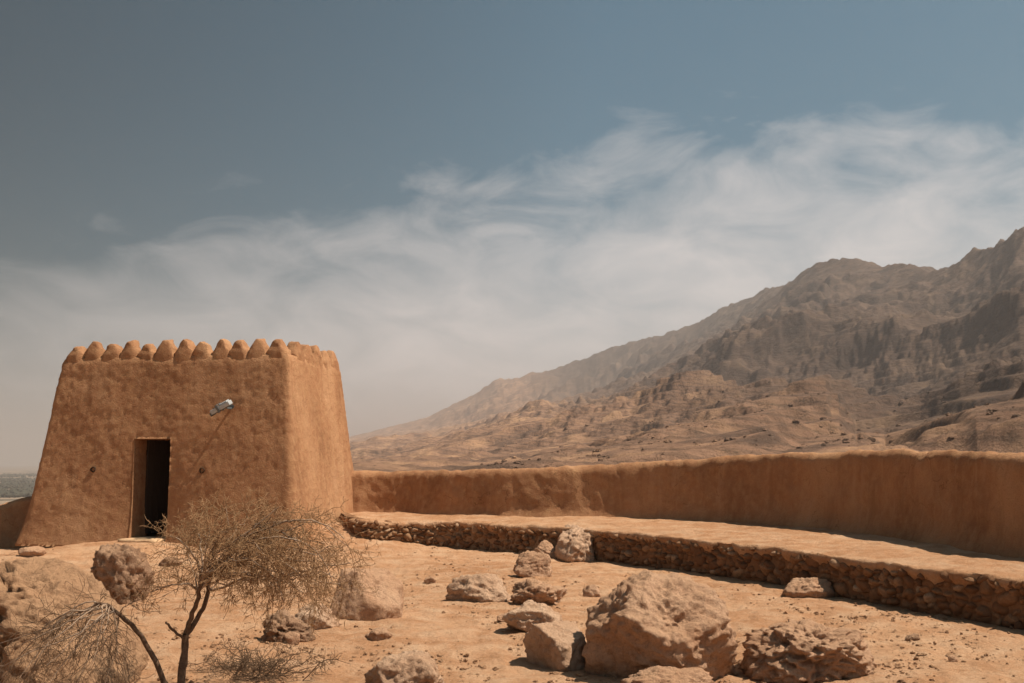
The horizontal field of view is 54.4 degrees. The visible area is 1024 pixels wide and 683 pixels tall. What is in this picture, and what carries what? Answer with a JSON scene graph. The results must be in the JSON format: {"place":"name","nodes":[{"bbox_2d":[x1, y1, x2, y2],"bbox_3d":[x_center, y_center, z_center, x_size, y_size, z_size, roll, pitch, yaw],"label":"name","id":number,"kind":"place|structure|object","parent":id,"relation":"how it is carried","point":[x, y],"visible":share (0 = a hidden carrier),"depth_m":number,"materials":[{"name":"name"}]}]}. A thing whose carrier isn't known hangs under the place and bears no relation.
{"place":"outdoors","nodes":[
{"label":"outdoors","id":0,"kind":"place"},
{"bbox_2d":[0,227,1023,504],"bbox_3d":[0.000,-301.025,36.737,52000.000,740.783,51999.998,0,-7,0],"label":"hills","id":1,"kind":"structure","parent":0,"point":[878,341],"depth_m":1150.49,"materials":[{"name":"brown stone"}]},
{"bbox_2d":[0,473,36,497],"bbox_3d":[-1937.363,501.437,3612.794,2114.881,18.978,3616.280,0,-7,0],"label":"grove","id":2,"kind":"object","parent":1,"relation":"on","point":[14,486],"visible":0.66,"depth_m":2519.56,"materials":[{"name":"plant"}]},
{"bbox_2d":[480,359,1023,467],"bbox_3d":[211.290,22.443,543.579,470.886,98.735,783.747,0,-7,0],"label":"hillside rubble","id":3,"kind":"object","parent":1,"relation":"on","point":[796,421],"visible":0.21,"depth_m":332.04,"materials":[{"name":"brown stone"}]},
{"bbox_2d":[0,522,1023,682],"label":"ground","id":4,"kind":"structure","parent":0,"point":[433,626],"depth_m":10.46,"materials":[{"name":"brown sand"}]},
{"bbox_2d":[0,496,41,548],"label":"boundary wall","id":5,"kind":"structure","parent":4,"relation":"on","point":[13,514],"depth_m":21.96,"materials":[{"name":"paint"}]},
{"bbox_2d":[18,546,46,556],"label":"stone","id":6,"kind":"object","parent":4,"relation":"on","point":[31,551],"visible":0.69,"depth_m":17.50,"materials":[{"name":"stone"}]},
{"bbox_2d":[0,556,147,682],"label":"boulder","id":7,"kind":"object","parent":4,"relation":"on","point":[23,582],"visible":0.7,"depth_m":7.51,"materials":[{"name":"beige stone"}]},
{"bbox_2d":[90,543,154,604],"bbox_3d":[-4.943,2.997,12.609,0.751,0.871,0.650,0,-7,0],"label":"boulder","id":8,"kind":"object","parent":4,"relation":"on","point":[114,566],"visible":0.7,"depth_m":12.38,"materials":[{"name":"brown stone"}]},
{"bbox_2d":[159,556,181,566],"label":"stone","id":9,"kind":"object","parent":4,"relation":"on","point":[166,562],"visible":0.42,"depth_m":16.59,"materials":[{"name":"brown stone"}]},
{"bbox_2d":[15,338,353,547],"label":"adobe tower","id":10,"kind":"structure","parent":4,"relation":"on","point":[136,433],"depth_m":20.50,"materials":[{"name":"paint"}]},
{"bbox_2d":[145,440,169,533],"bbox_3d":[-7.460,3.064,21.121,0.107,1.953,0.797,-3,-8,27],"label":"door","id":11,"kind":"structure","parent":10,"relation":"in","point":[158,451],"depth_m":21.00,"materials":[{"name":"brown wood"}]},
{"bbox_2d":[209,399,233,416],"bbox_3d":[-5.830,1.345,20.074,0.422,0.362,0.463,0,-7,3],"label":"security camera","id":12,"kind":"object","parent":10,"relation":"attached to","point":[226,404],"visible":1,"depth_m":19.89,"materials":[{"name":"grey metal"}]},
{"bbox_2d":[0,485,381,682],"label":"dead acacia","id":13,"kind":"object","parent":4,"relation":"on","point":[234,546],"visible":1,"depth_m":7.04,"materials":[{"name":"brown plant"}]},
{"bbox_2d":[186,635,348,681],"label":"dry brush","id":14,"kind":"object","parent":4,"relation":"on","point":[260,665],"visible":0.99,"depth_m":7.88,"materials":[{"name":"brown plant"}]},
{"bbox_2d":[261,610,314,641],"bbox_3d":[-2.158,2.774,9.605,0.526,0.373,0.455,0,-7,0],"label":"boulder","id":15,"kind":"object","parent":4,"relation":"on","point":[289,623],"visible":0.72,"depth_m":9.50,"materials":[{"name":"beige stone"}]},
{"bbox_2d":[284,632,299,644],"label":"stone","id":16,"kind":"object","parent":4,"relation":"on","point":[292,637],"visible":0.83,"depth_m":9.37,"materials":[{"name":"stone"}]},
{"bbox_2d":[295,602,341,629],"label":"boulder","id":17,"kind":"object","parent":4,"relation":"on","point":[325,622],"visible":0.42,"depth_m":10.15,"materials":[{"name":"stone"}]},
{"bbox_2d":[329,567,403,620],"bbox_3d":[-1.629,2.920,11.091,0.846,0.752,0.651,0,-7,0],"label":"boulder","id":18,"kind":"object","parent":4,"relation":"on","point":[387,602],"visible":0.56,"depth_m":10.94,"materials":[{"name":"stone"}]},
{"bbox_2d":[365,627,392,640],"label":"stone","id":19,"kind":"object","parent":4,"relation":"on","point":[378,633],"visible":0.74,"depth_m":9.53,"materials":[{"name":"stone"}]},
{"bbox_2d":[364,649,444,682],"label":"boulder","id":20,"kind":"object","parent":4,"relation":"on","point":[416,666],"visible":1,"depth_m":7.28,"materials":[{"name":"stone"}]},
{"bbox_2d":[424,576,435,583],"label":"stone","id":21,"kind":"object","parent":4,"relation":"on","point":[429,580],"visible":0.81,"depth_m":14.27,"materials":[{"name":"stone"}]},
{"bbox_2d":[338,513,560,552],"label":"retaining wall","id":22,"kind":"structure","parent":4,"relation":"on","point":[457,536],"depth_m":20.03,"materials":[{"name":"stone"}]},
{"bbox_2d":[445,573,511,602],"bbox_3d":[-0.419,3.264,12.652,0.874,0.652,0.672,0,-7,0],"label":"boulder","id":23,"kind":"object","parent":4,"relation":"on","point":[482,588],"visible":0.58,"depth_m":12.51,"materials":[{"name":"stone"}]},
{"bbox_2d":[497,613,505,621],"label":"stone","id":24,"kind":"object","parent":4,"relation":"on","point":[499,618],"visible":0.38,"depth_m":10.73,"materials":[{"name":"stone"}]},
{"bbox_2d":[502,600,562,632],"bbox_3d":[0.212,2.889,10.300,0.638,0.394,0.552,0,-7,0],"label":"boulder","id":25,"kind":"object","parent":4,"relation":"on","point":[525,615],"visible":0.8,"depth_m":10.08,"materials":[{"name":"stone"}]},
{"bbox_2d":[513,550,552,577],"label":"boulder","id":26,"kind":"object","parent":4,"relation":"on","point":[530,563],"visible":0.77,"depth_m":14.96,"materials":[{"name":"stone"}]},
{"bbox_2d":[510,579,567,604],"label":"boulder","id":27,"kind":"object","parent":4,"relation":"on","point":[536,591],"visible":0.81,"depth_m":12.06,"materials":[{"name":"stone"}]},
{"bbox_2d":[534,540,555,557],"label":"boulder","id":28,"kind":"object","parent":4,"relation":"on","point":[546,547],"visible":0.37,"depth_m":18.30,"materials":[{"name":"stone"}]},
{"bbox_2d":[523,620,585,671],"bbox_3d":[0.371,2.656,8.615,0.556,0.440,0.669,0,-7,0],"label":"boulder","id":29,"kind":"object","parent":4,"relation":"on","point":[556,645],"visible":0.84,"depth_m":8.47,"materials":[{"name":"stone"}]},
{"bbox_2d":[555,524,595,562],"bbox_3d":[1.190,3.724,18.127,0.843,0.750,1.216,0,-7,0],"label":"boulder","id":30,"kind":"object","parent":4,"relation":"on","point":[575,544],"visible":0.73,"depth_m":17.73,"materials":[{"name":"stone"}]},
{"bbox_2d":[582,584,600,596],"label":"stone","id":31,"kind":"object","parent":4,"relation":"on","point":[591,590],"visible":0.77,"depth_m":13.01,"materials":[{"name":"stone"}]},
{"bbox_2d":[582,570,738,679],"bbox_3d":[1.218,2.449,8.211,1.296,1.066,1.059,0,-7,0],"label":"boulder","id":32,"kind":"object","parent":4,"relation":"on","point":[641,620],"visible":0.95,"depth_m":7.97,"materials":[{"name":"stone"}]},
{"bbox_2d":[619,665,714,682],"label":"boulder","id":33,"kind":"object","parent":4,"relation":"on","point":[660,674],"visible":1,"depth_m":7.46,"materials":[{"name":"stone"}]},
{"bbox_2d":[351,448,1023,557],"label":"perimeter wall","id":34,"kind":"structure","parent":4,"relation":"on","point":[972,501],"depth_m":17.86,"materials":[{"name":"paint"}]},
{"bbox_2d":[590,532,1023,629],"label":"retaining wall","id":35,"kind":"structure","parent":4,"relation":"on","point":[980,599],"depth_m":12.57,"materials":[{"name":"stone"}]},
{"bbox_2d":[782,577,833,597],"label":"boulder","id":36,"kind":"object","parent":4,"relation":"on","point":[811,587],"visible":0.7,"depth_m":12.70,"materials":[{"name":"stone"}]},
{"bbox_2d":[739,618,877,682],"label":"boulder","id":37,"kind":"object","parent":4,"relation":"on","point":[795,651],"visible":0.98,"depth_m":7.96,"materials":[{"name":"stone"}]},
{"bbox_2d":[804,672,828,682],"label":"stone","id":38,"kind":"object","parent":4,"relation":"on","point":[821,677],"visible":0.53,"depth_m":7.83,"materials":[{"name":"brown stone"}]},
{"bbox_2d":[905,633,919,640],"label":"stone","id":39,"kind":"object","parent":4,"relation":"on","point":[914,636],"visible":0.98,"depth_m":9.50,"materials":[{"name":"beige stone"}]},
{"bbox_2d":[948,655,957,661],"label":"stone","id":40,"kind":"object","parent":4,"relation":"on","point":[951,658],"visible":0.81,"depth_m":8.53,"materials":[{"name":"stone"}]},
{"bbox_2d":[0,0,1023,465],"label":"sky","id":41,"kind":"structure","parent":0,"point":[447,200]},
{"bbox_2d":[341,512,1023,590],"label":"terrace","id":42,"kind":"structure","parent":0,"point":[931,562],"depth_m":15.13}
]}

